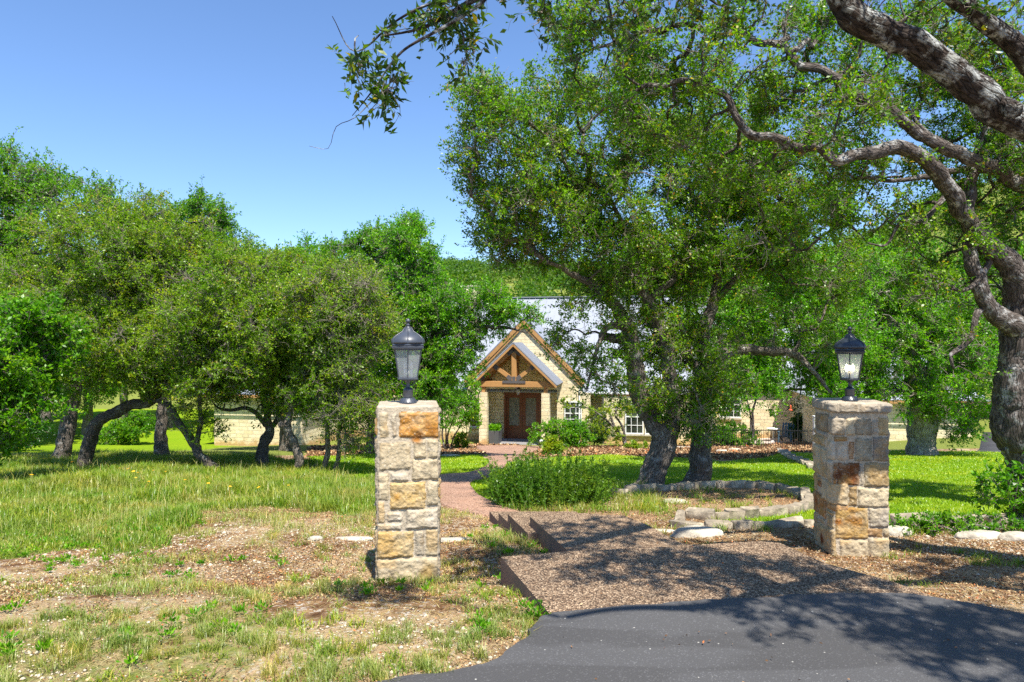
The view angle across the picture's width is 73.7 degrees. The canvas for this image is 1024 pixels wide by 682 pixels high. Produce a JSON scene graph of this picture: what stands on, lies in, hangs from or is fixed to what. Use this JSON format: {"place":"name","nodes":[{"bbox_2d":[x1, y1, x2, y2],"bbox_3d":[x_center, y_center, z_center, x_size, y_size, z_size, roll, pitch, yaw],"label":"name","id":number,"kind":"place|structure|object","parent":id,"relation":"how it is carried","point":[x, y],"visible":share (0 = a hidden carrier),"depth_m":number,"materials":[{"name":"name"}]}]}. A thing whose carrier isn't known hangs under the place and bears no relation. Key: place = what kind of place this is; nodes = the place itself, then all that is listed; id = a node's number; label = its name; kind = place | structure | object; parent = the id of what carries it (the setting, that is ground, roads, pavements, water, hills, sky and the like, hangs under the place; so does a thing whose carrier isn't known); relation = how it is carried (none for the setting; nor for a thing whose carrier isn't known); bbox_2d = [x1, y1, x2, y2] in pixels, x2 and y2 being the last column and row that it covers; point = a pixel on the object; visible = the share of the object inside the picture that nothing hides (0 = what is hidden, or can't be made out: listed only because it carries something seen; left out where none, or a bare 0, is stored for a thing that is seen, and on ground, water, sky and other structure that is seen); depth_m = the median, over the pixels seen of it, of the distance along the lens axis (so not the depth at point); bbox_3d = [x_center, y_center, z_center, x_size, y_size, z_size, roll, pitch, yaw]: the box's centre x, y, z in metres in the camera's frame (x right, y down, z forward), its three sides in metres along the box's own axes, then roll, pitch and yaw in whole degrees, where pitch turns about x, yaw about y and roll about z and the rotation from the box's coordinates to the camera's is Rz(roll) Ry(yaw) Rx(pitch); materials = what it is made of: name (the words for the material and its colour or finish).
{"place":"outdoors","nodes":[
{"label":"outdoors","id":0,"kind":"place"},
{"bbox_2d":[0,447,442,559],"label":"grass","id":1,"kind":"structure","parent":0,"point":[309,499],"depth_m":11.50,"materials":[{"name":"plant"}]},
{"bbox_2d":[440,445,540,516],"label":"path","id":2,"kind":"structure","parent":0,"point":[458,492],"depth_m":13.30,"materials":[{"name":"brick"}]},
{"bbox_2d":[0,181,1023,681],"bbox_3d":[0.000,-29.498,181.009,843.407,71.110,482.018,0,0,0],"label":"ground","id":3,"kind":"structure","parent":0,"point":[178,443],"depth_m":6.32,"materials":[{"name":"soil"}]},
{"bbox_2d":[0,413,54,451],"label":"shrub","id":4,"kind":"object","parent":3,"relation":"on","point":[48,429],"visible":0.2,"depth_m":28.70,"materials":[{"name":"green plant"}]},
{"bbox_2d":[0,286,94,465],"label":"oak tree","id":5,"kind":"object","parent":3,"relation":"on","point":[27,374],"visible":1,"depth_m":14.41,"materials":[{"name":"green plant"}]},
{"bbox_2d":[0,126,130,457],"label":"oak tree","id":6,"kind":"object","parent":3,"relation":"on","point":[37,185],"visible":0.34,"depth_m":21.45,"materials":[{"name":"green plant"}]},
{"bbox_2d":[59,271,128,438],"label":"oak tree","id":7,"kind":"object","parent":3,"relation":"on","point":[85,421],"visible":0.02,"depth_m":39.65,"materials":[{"name":"green plant"}]},
{"bbox_2d":[80,409,155,444],"bbox_3d":[-21.202,4.793,36.831,4.111,2.536,2.227,0,0,0],"label":"shrub","id":8,"kind":"object","parent":3,"relation":"on","point":[134,426],"visible":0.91,"depth_m":36.46,"materials":[{"name":"green plant"}]},
{"bbox_2d":[104,298,147,418],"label":"oak tree","id":9,"kind":"object","parent":3,"relation":"on","point":[122,401],"depth_m":51.90,"materials":[{"name":"green plant"}]},
{"bbox_2d":[0,181,268,467],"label":"oak tree","id":10,"kind":"object","parent":3,"relation":"on","point":[113,300],"visible":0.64,"depth_m":17.41,"materials":[{"name":"green plant"}]},
{"bbox_2d":[119,308,185,427],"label":"oak tree","id":11,"kind":"object","parent":3,"relation":"on","point":[170,424],"visible":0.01,"depth_m":45.70,"materials":[{"name":"green plant"}]},
{"bbox_2d":[105,174,259,455],"bbox_3d":[-10.842,-0.701,22.929,6.202,9.577,4.313,0,0,0],"label":"oak tree","id":12,"kind":"object","parent":3,"relation":"on","point":[196,202],"visible":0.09,"depth_m":22.81,"materials":[{"name":"green plant"}]},
{"bbox_2d":[112,210,314,468],"bbox_3d":[-8.031,-0.004,17.630,5.983,7.024,4.063,0,0,38],"label":"oak tree","id":13,"kind":"object","parent":3,"relation":"on","point":[239,356],"visible":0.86,"depth_m":16.82,"materials":[{"name":"green plant"}]},
{"bbox_2d":[196,231,327,464],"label":"oak tree","id":14,"kind":"object","parent":3,"relation":"on","point":[267,435],"visible":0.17,"depth_m":18.68,"materials":[{"name":"green plant"}]},
{"bbox_2d":[0,571,541,681],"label":"grass","id":15,"kind":"structure","parent":3,"relation":"on","point":[427,664],"depth_m":4.17,"materials":[{"name":"plant"}]},
{"bbox_2d":[0,514,547,681],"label":"grass","id":16,"kind":"structure","parent":3,"relation":"on","point":[257,620],"depth_m":4.56,"materials":[{"name":"plant"}]},
{"bbox_2d":[0,516,551,663],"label":"weeds","id":17,"kind":"object","parent":3,"relation":"on","point":[46,643],"visible":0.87,"depth_m":5.31,"materials":[{"name":"green plant"}]},
{"bbox_2d":[0,496,552,597],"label":"grass","id":18,"kind":"structure","parent":3,"relation":"on","point":[123,586],"depth_m":6.99,"materials":[{"name":"plant"}]},
{"bbox_2d":[251,229,330,450],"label":"oak tree","id":19,"kind":"object","parent":3,"relation":"on","point":[284,444],"visible":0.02,"depth_m":29.25,"materials":[{"name":"green plant"}]},
{"bbox_2d":[246,250,369,468],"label":"oak tree","id":20,"kind":"object","parent":3,"relation":"on","point":[295,401],"visible":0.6,"depth_m":16.83,"materials":[{"name":"green plant"}]},
{"bbox_2d":[307,536,322,540],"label":"rock","id":21,"kind":"object","parent":3,"relation":"on","point":[311,538],"visible":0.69,"depth_m":7.66,"materials":[{"name":"stone"}]},
{"bbox_2d":[280,250,409,472],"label":"oak tree","id":22,"kind":"object","parent":3,"relation":"on","point":[367,309],"visible":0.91,"depth_m":16.59,"materials":[{"name":"green plant"}]},
{"bbox_2d":[335,536,373,540],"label":"rock","id":23,"kind":"object","parent":3,"relation":"on","point":[354,538],"visible":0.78,"depth_m":7.78,"materials":[{"name":"stone"}]},
{"bbox_2d":[294,208,435,451],"bbox_3d":[-6.357,-0.370,28.058,6.160,10.069,5.592,0,0,-29],"label":"oak tree","id":24,"kind":"object","parent":3,"relation":"on","point":[350,244],"visible":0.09,"depth_m":27.04,"materials":[{"name":"green plant"}]},
{"bbox_2d":[374,400,440,582],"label":"stone pillar","id":25,"kind":"structure","parent":3,"relation":"on","point":[407,480],"depth_m":6.01,"materials":[{"name":"stone"}]},
{"bbox_2d":[391,318,424,403],"bbox_3d":[-0.957,0.182,6.290,0.312,0.782,0.332,0,0,-8],"label":"lantern","id":26,"kind":"object","parent":25,"relation":"on","point":[407,337],"visible":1,"depth_m":6.22,"materials":[{"name":"grey metal"}]},
{"bbox_2d":[423,374,484,448],"bbox_3d":[-2.794,3.197,30.996,3.328,3.750,2.560,0,0,32],"label":"crape myrtle","id":27,"kind":"object","parent":3,"relation":"on","point":[471,390],"visible":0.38,"depth_m":30.83,"materials":[{"name":"plant"}]},
{"bbox_2d":[360,204,551,431],"bbox_3d":[-2.764,-0.336,23.241,7.519,9.117,4.872,0,0,42],"label":"oak tree","id":28,"kind":"object","parent":3,"relation":"on","point":[433,306],"visible":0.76,"depth_m":22.91,"materials":[{"name":"green plant"}]},
{"bbox_2d":[441,537,470,542],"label":"rock","id":29,"kind":"object","parent":3,"relation":"on","point":[448,539],"visible":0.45,"depth_m":7.47,"materials":[{"name":"stone"}]},
{"bbox_2d":[450,430,469,447],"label":"shrub","id":30,"kind":"object","parent":3,"relation":"on","point":[457,442],"visible":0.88,"depth_m":31.97,"materials":[{"name":"green plant"}]},
{"bbox_2d":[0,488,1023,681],"bbox_3d":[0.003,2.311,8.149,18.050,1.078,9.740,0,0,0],"label":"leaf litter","id":31,"kind":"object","parent":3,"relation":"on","point":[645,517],"visible":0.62,"depth_m":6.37,"materials":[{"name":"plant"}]},
{"bbox_2d":[498,513,587,529],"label":"step","id":32,"kind":"structure","parent":3,"relation":"on","point":[503,518],"depth_m":8.50,"materials":[{"name":"concrete"}]},
{"bbox_2d":[66,162,1023,297],"bbox_3d":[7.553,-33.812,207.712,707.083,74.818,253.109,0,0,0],"label":"woods","id":33,"kind":"object","parent":3,"relation":"on","point":[463,267],"visible":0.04,"depth_m":188.21,"materials":[{"name":"plant"}]},
{"bbox_2d":[477,446,619,510],"bbox_3d":[0.580,2.181,10.884,2.331,1.082,2.581,0,0,0],"label":"shrub","id":34,"kind":"object","parent":3,"relation":"on","point":[535,482],"visible":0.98,"depth_m":10.46,"materials":[{"name":"leaf"},{"name":"twig"}]},
{"bbox_2d":[508,514,598,542],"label":"step","id":35,"kind":"structure","parent":3,"relation":"on","point":[519,524],"depth_m":7.80,"materials":[{"name":"concrete"}]},
{"bbox_2d":[540,433,568,453],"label":"shrub","id":36,"kind":"object","parent":3,"relation":"on","point":[551,442],"visible":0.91,"depth_m":24.96,"materials":[{"name":"green plant"}]},
{"bbox_2d":[304,441,812,459],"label":"leaf litter","id":37,"kind":"object","parent":3,"relation":"on","point":[759,451],"visible":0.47,"depth_m":27.49,"materials":[{"name":"plant"}]},
{"bbox_2d":[526,416,597,447],"bbox_3d":[2.373,4.383,32.189,3.448,1.907,2.162,0,0,0],"label":"shrub","id":38,"kind":"object","parent":3,"relation":"on","point":[576,430],"visible":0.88,"depth_m":31.77,"materials":[{"name":"green plant"}]},
{"bbox_2d":[501,478,677,515],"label":"grass","id":39,"kind":"structure","parent":3,"relation":"on","point":[640,496],"depth_m":10.14,"materials":[{"name":"plant"}]},
{"bbox_2d":[429,41,755,483],"bbox_3d":[1.769,-1.229,13.260,6.427,8.572,4.648,0,0,0],"label":"oak tree","id":40,"kind":"object","parent":3,"relation":"on","point":[585,220],"visible":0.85,"depth_m":12.56,"materials":[{"name":"green plant"}]},
{"bbox_2d":[557,394,636,445],"bbox_3d":[4.137,3.830,33.074,4.062,2.879,1.501,0,0,0],"label":"crape myrtle","id":41,"kind":"object","parent":3,"relation":"on","point":[620,436],"visible":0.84,"depth_m":32.93,"materials":[{"name":"plant"}]},
{"bbox_2d":[580,408,613,445],"bbox_3d":[4.473,4.476,35.466,1.910,2.075,1.660,0,0,0],"label":"shrub","id":42,"kind":"object","parent":3,"relation":"on","point":[600,439],"visible":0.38,"depth_m":35.23,"materials":[{"name":"green plant"}]},
{"bbox_2d":[205,285,990,445],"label":"house","id":43,"kind":"structure","parent":3,"relation":"on","point":[514,362],"depth_m":38.02,"materials":[{"name":"beige stone"}]},
{"bbox_2d":[488,423,502,443],"bbox_3d":[-0.896,4.973,37.151,0.771,1.139,1.199,0,0,11],"label":"planter box","id":44,"kind":"object","parent":43,"relation":"on","point":[495,433],"visible":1,"depth_m":36.73,"materials":[{"name":"grey concrete"}]},
{"bbox_2d":[506,394,522,438],"bbox_3d":[0.138,4.277,38.790,0.940,2.545,0.060,0,0,11],"label":"door","id":45,"kind":"structure","parent":43,"relation":"in","point":[514,402],"depth_m":38.78,"materials":[{"name":"red wood"}]},
{"bbox_2d":[523,394,538,438],"bbox_3d":[1.068,4.277,38.589,0.940,2.545,0.100,0,0,11],"label":"door","id":46,"kind":"structure","parent":43,"relation":"in","point":[530,401],"depth_m":38.61,"materials":[{"name":"red wood"}]},
{"bbox_2d":[564,401,581,426],"bbox_3d":[3.376,4.045,37.738,1.080,1.390,0.170,0,0,11],"label":"window","id":47,"kind":"structure","parent":43,"relation":"in","point":[568,412],"depth_m":37.78,"materials":[{"name":"glass"}]},
{"bbox_2d":[625,401,643,435],"bbox_3d":[6.645,4.160,37.103,1.090,1.960,0.170,0,0,11],"label":"window","id":48,"kind":"structure","parent":43,"relation":"in","point":[634,427],"depth_m":37.13,"materials":[{"name":"glass"}]},
{"bbox_2d":[719,392,741,419],"bbox_3d":[12.526,3.695,39.220,1.320,1.590,0.170,0,0,11],"label":"window","id":49,"kind":"structure","parent":43,"relation":"in","point":[736,416],"depth_m":39.18,"materials":[{"name":"white paint"}]},
{"bbox_2d":[530,515,689,552],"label":"step","id":50,"kind":"structure","parent":3,"relation":"on","point":[589,532],"depth_m":6.93,"materials":[{"name":"concrete"}]},
{"bbox_2d":[624,483,640,493],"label":"edging stone","id":51,"kind":"object","parent":3,"relation":"on","point":[632,486],"visible":0.56,"depth_m":12.00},
{"bbox_2d":[623,439,648,447],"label":"shrub","id":52,"kind":"object","parent":3,"relation":"on","point":[634,444],"visible":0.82,"depth_m":31.10,"materials":[{"name":"green plant"}]},
{"bbox_2d":[640,483,655,492],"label":"edging stone","id":53,"kind":"object","parent":3,"relation":"on","point":[647,486],"visible":0.44,"depth_m":12.17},
{"bbox_2d":[656,484,668,491],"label":"edging stone","id":54,"kind":"object","parent":3,"relation":"on","point":[664,487],"visible":0.49,"depth_m":12.36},
{"bbox_2d":[307,450,1022,520],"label":"grass","id":55,"kind":"structure","parent":3,"relation":"on","point":[773,463],"depth_m":17.07,"materials":[{"name":"plant"}]},
{"bbox_2d":[310,0,1023,148],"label":"oak tree","id":56,"kind":"object","parent":3,"relation":"on","point":[985,99],"visible":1,"depth_m":4.99,"materials":[{"name":"green plant"}]},
{"bbox_2d":[674,481,693,489],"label":"edging stone","id":57,"kind":"object","parent":3,"relation":"on","point":[688,485],"visible":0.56,"depth_m":12.70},
{"bbox_2d":[669,519,703,527],"bbox_3d":[2.149,2.274,8.372,0.115,0.121,0.471,-1,-3,-45],"label":"edging stone","id":58,"kind":"object","parent":3,"relation":"on","point":[680,523],"visible":0.52,"depth_m":8.38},
{"bbox_2d":[670,525,723,537],"bbox_3d":[2.131,2.262,7.918,0.644,0.210,0.305,0,0,0],"label":"rock","id":59,"kind":"object","parent":3,"relation":"on","point":[694,531],"visible":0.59,"depth_m":7.83,"materials":[{"name":"stone"}]},
{"bbox_2d":[685,507,715,520],"bbox_3d":[2.450,2.276,8.864,0.374,0.197,0.143,-3,7,33],"label":"edging stone","id":60,"kind":"object","parent":3,"relation":"on","point":[698,513],"visible":0.66,"depth_m":8.82,"materials":[{"name":"stone"}]},
{"bbox_2d":[692,481,715,488],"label":"edging stone","id":61,"kind":"object","parent":3,"relation":"on","point":[707,483],"visible":0.57,"depth_m":12.95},
{"bbox_2d":[704,519,732,529],"bbox_3d":[2.493,2.248,8.254,0.344,0.157,0.134,-2,3,2],"label":"edging stone","id":62,"kind":"object","parent":3,"relation":"on","point":[709,522],"visible":0.5,"depth_m":8.21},
{"bbox_2d":[712,480,726,487],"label":"edging stone","id":63,"kind":"object","parent":3,"relation":"on","point":[721,483],"visible":0.54,"depth_m":13.10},
{"bbox_2d":[716,511,728,519],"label":"edging stone","id":64,"kind":"object","parent":3,"relation":"on","point":[724,515],"visible":0.47,"depth_m":8.78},
{"bbox_2d":[724,508,744,519],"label":"edging stone","id":65,"kind":"object","parent":3,"relation":"on","point":[736,513],"visible":0.5,"depth_m":8.85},
{"bbox_2d":[726,480,745,487],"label":"edging stone","id":66,"kind":"object","parent":3,"relation":"on","point":[736,484],"visible":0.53,"depth_m":13.14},
{"bbox_2d":[711,418,762,445],"bbox_3d":[11.233,4.712,34.328,2.762,1.644,1.833,0,0,0],"label":"shrub","id":67,"kind":"object","parent":3,"relation":"on","point":[730,427],"visible":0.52,"depth_m":34.08,"materials":[{"name":"green plant"}]},
{"bbox_2d":[581,62,894,482],"bbox_3d":[4.533,-1.183,14.375,6.213,8.641,4.869,0,0,0],"label":"oak tree","id":68,"kind":"object","parent":3,"relation":"on","point":[702,390],"visible":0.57,"depth_m":13.60,"materials":[{"name":"green plant"}]},
{"bbox_2d":[730,519,754,529],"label":"edging stone","id":69,"kind":"object","parent":3,"relation":"on","point":[742,524],"visible":0.61,"depth_m":8.20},
{"bbox_2d":[740,506,759,518],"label":"edging stone","id":70,"kind":"object","parent":3,"relation":"on","point":[751,511],"visible":0.51,"depth_m":8.96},
{"bbox_2d":[572,484,928,534],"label":"grass","id":71,"kind":"structure","parent":3,"relation":"on","point":[738,505],"depth_m":10.00,"materials":[{"name":"plant"}]},
{"bbox_2d":[746,480,754,487],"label":"edging stone","id":72,"kind":"object","parent":3,"relation":"on","point":[750,484],"visible":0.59,"depth_m":13.10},
{"bbox_2d":[722,356,794,445],"bbox_3d":[12.253,2.840,33.966,3.828,5.066,2.572,0,0,0],"label":"crape myrtle","id":73,"kind":"object","parent":3,"relation":"on","point":[752,426],"visible":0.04,"depth_m":33.90,"materials":[{"name":"plant"}]},
{"bbox_2d":[712,429,812,448],"bbox_3d":[11.578,4.526,31.401,0.085,1.583,5.599,0,0,-45],"label":"iron fence","id":74,"kind":"object","parent":3,"relation":"on","point":[768,430],"visible":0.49,"depth_m":31.26,"materials":[{"name":"metal"}]},
{"bbox_2d":[755,480,773,490],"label":"edging stone","id":75,"kind":"object","parent":3,"relation":"on","point":[765,485],"visible":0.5,"depth_m":12.91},
{"bbox_2d":[759,505,787,516],"bbox_3d":[3.465,2.309,9.149,0.478,0.165,0.135,-4,1,-17],"label":"edging stone","id":76,"kind":"object","parent":3,"relation":"on","point":[779,510],"visible":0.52,"depth_m":9.11,"materials":[{"name":"stone"}]},
{"bbox_2d":[526,0,1023,473],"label":"oak tree","id":77,"kind":"object","parent":3,"relation":"on","point":[961,197],"visible":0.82,"depth_m":9.67,"materials":[{"name":"green plant"}]},
{"bbox_2d":[664,235,894,428],"bbox_3d":[7.696,0.058,20.738,6.784,7.447,4.964,0,0,0],"label":"oak tree","id":78,"kind":"object","parent":3,"relation":"on","point":[811,382],"visible":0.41,"depth_m":19.36,"materials":[{"name":"green plant"}]},
{"bbox_2d":[774,483,791,492],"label":"edging stone","id":79,"kind":"object","parent":3,"relation":"on","point":[779,485],"visible":0.39,"depth_m":12.54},
{"bbox_2d":[767,516,804,528],"bbox_3d":[3.324,2.244,8.320,0.515,0.127,0.132,-6,8,-11],"label":"edging stone","id":80,"kind":"object","parent":3,"relation":"on","point":[794,521],"visible":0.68,"depth_m":8.28,"materials":[{"name":"stone"}]},
{"bbox_2d":[785,504,799,514],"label":"edging stone","id":81,"kind":"object","parent":3,"relation":"on","point":[792,508],"visible":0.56,"depth_m":9.23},
{"bbox_2d":[786,396,802,440],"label":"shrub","id":82,"kind":"object","parent":3,"relation":"on","point":[797,420],"visible":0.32,"depth_m":36.51,"materials":[{"name":"green plant"}]},
{"bbox_2d":[800,487,810,499],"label":"edging stone","id":83,"kind":"object","parent":3,"relation":"on","point":[803,490],"visible":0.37,"depth_m":11.56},
{"bbox_2d":[802,499,813,510],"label":"edging stone","id":84,"kind":"object","parent":3,"relation":"on","point":[811,503],"visible":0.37,"depth_m":9.94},
{"bbox_2d":[803,519,813,527],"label":"edging stone","id":85,"kind":"object","parent":3,"relation":"on","point":[809,523],"visible":0.34,"depth_m":8.32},
{"bbox_2d":[633,499,1023,587],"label":"grass","id":86,"kind":"structure","parent":3,"relation":"on","point":[983,554],"depth_m":6.85,"materials":[{"name":"plant"}]},
{"bbox_2d":[812,398,892,556],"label":"stone pillar","id":87,"kind":"structure","parent":3,"relation":"on","point":[851,463],"depth_m":6.95,"materials":[{"name":"stone"}]},
{"bbox_2d":[833,326,865,400],"bbox_3d":[3.542,0.236,7.160,0.312,0.782,0.332,0,0,-34],"label":"lantern","id":88,"kind":"object","parent":87,"relation":"on","point":[849,343],"visible":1,"depth_m":7.09,"materials":[{"name":"black paint"}]},
{"bbox_2d":[798,227,935,357],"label":"oak tree","id":89,"kind":"object","parent":3,"relation":"on","point":[872,240],"visible":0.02,"depth_m":43.22,"materials":[{"name":"green plant"}]},
{"bbox_2d":[797,238,1001,455],"bbox_3d":[12.839,0.274,21.779,7.558,7.310,5.526,0,0,-32],"label":"oak tree","id":90,"kind":"object","parent":3,"relation":"on","point":[922,385],"visible":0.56,"depth_m":21.17,"materials":[{"name":"green plant"}]},
{"bbox_2d":[888,525,911,536],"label":"rock","id":91,"kind":"object","parent":3,"relation":"on","point":[895,531],"visible":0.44,"depth_m":7.90,"materials":[{"name":"stone"}]},
{"bbox_2d":[890,512,943,526],"bbox_3d":[5.071,2.274,8.546,0.683,0.177,0.247,2,8,-9],"label":"edging stone","id":92,"kind":"object","parent":3,"relation":"on","point":[902,515],"visible":0.12,"depth_m":8.55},
{"bbox_2d":[877,233,962,272],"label":"oak tree","id":93,"kind":"object","parent":3,"relation":"on","point":[943,250],"depth_m":60.97,"materials":[{"name":"green plant"}]},
{"bbox_2d":[889,509,1023,536],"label":"shrub","id":94,"kind":"object","parent":3,"relation":"on","point":[951,521],"visible":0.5,"depth_m":8.05,"materials":[{"name":"green plant"}]},
{"bbox_2d":[922,262,1002,370],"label":"oak tree","id":95,"kind":"object","parent":3,"relation":"on","point":[995,289],"visible":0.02,"depth_m":43.61,"materials":[{"name":"green plant"}]},
{"bbox_2d":[953,530,999,539],"bbox_3d":[5.338,2.245,7.790,0.611,0.157,0.238,0,0,0],"label":"rock","id":96,"kind":"object","parent":3,"relation":"on","point":[981,534],"visible":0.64,"depth_m":7.72,"materials":[{"name":"stone"}]},
{"bbox_2d":[944,228,1023,381],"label":"oak tree","id":97,"kind":"object","parent":3,"relation":"on","point":[1021,250],"visible":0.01,"depth_m":51.71,"materials":[{"name":"green plant"}]},
{"bbox_2d":[967,452,1023,519],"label":"shrub","id":98,"kind":"object","parent":3,"relation":"on","point":[1012,490],"visible":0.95,"depth_m":8.58,"materials":[{"name":"green plant"}]},
{"bbox_2d":[981,512,1023,525],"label":"edging stone","id":99,"kind":"object","parent":3,"relation":"on","point":[1004,517],"visible":0.17,"depth_m":8.44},
{"bbox_2d":[998,531,1023,540],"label":"rock","id":100,"kind":"object","parent":3,"relation":"on","point":[1013,535],"visible":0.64,"depth_m":7.65,"materials":[{"name":"stone"}]},
{"bbox_2d":[0,490,1023,681],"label":"grass","id":101,"kind":"structure","parent":0,"point":[35,567],"depth_m":5.52,"materials":[{"name":"plant"}]},
{"bbox_2d":[0,0,1023,269],"label":"sky","id":102,"kind":"structure","parent":0,"point":[161,95],"materials":[{"name":"blue"}]},
{"bbox_2d":[489,511,576,529],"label":"step","id":103,"kind":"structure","parent":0,"point":[493,517],"depth_m":9.00,"materials":[{"name":"concrete"}]},
{"bbox_2d":[377,592,1023,681],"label":"driveway","id":104,"kind":"structure","parent":0,"point":[883,637],"depth_m":4.06,"materials":[{"name":"asphalt"}]},
{"bbox_2d":[501,541,1023,614],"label":"path","id":105,"kind":"structure","parent":0,"point":[606,584],"depth_m":5.28,"materials":[{"name":"gravel"}]},
{"bbox_2d":[750,437,796,443],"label":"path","id":106,"kind":"structure","parent":0,"point":[784,440],"depth_m":37.80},
{"bbox_2d":[777,422,794,442],"bbox_3d":[14.690,4.932,36.516,0.760,1.050,0.912,0,0,35],"label":"garden chair","id":107,"kind":"object","parent":106,"relation":"on","point":[784,433],"visible":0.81,"depth_m":36.65,"materials":[{"name":"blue metal"}]},
{"bbox_2d":[977,432,1000,451],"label":"road","id":108,"kind":"structure","parent":0,"point":[989,444],"depth_m":26.52,"materials":[{"name":"asphalt"}]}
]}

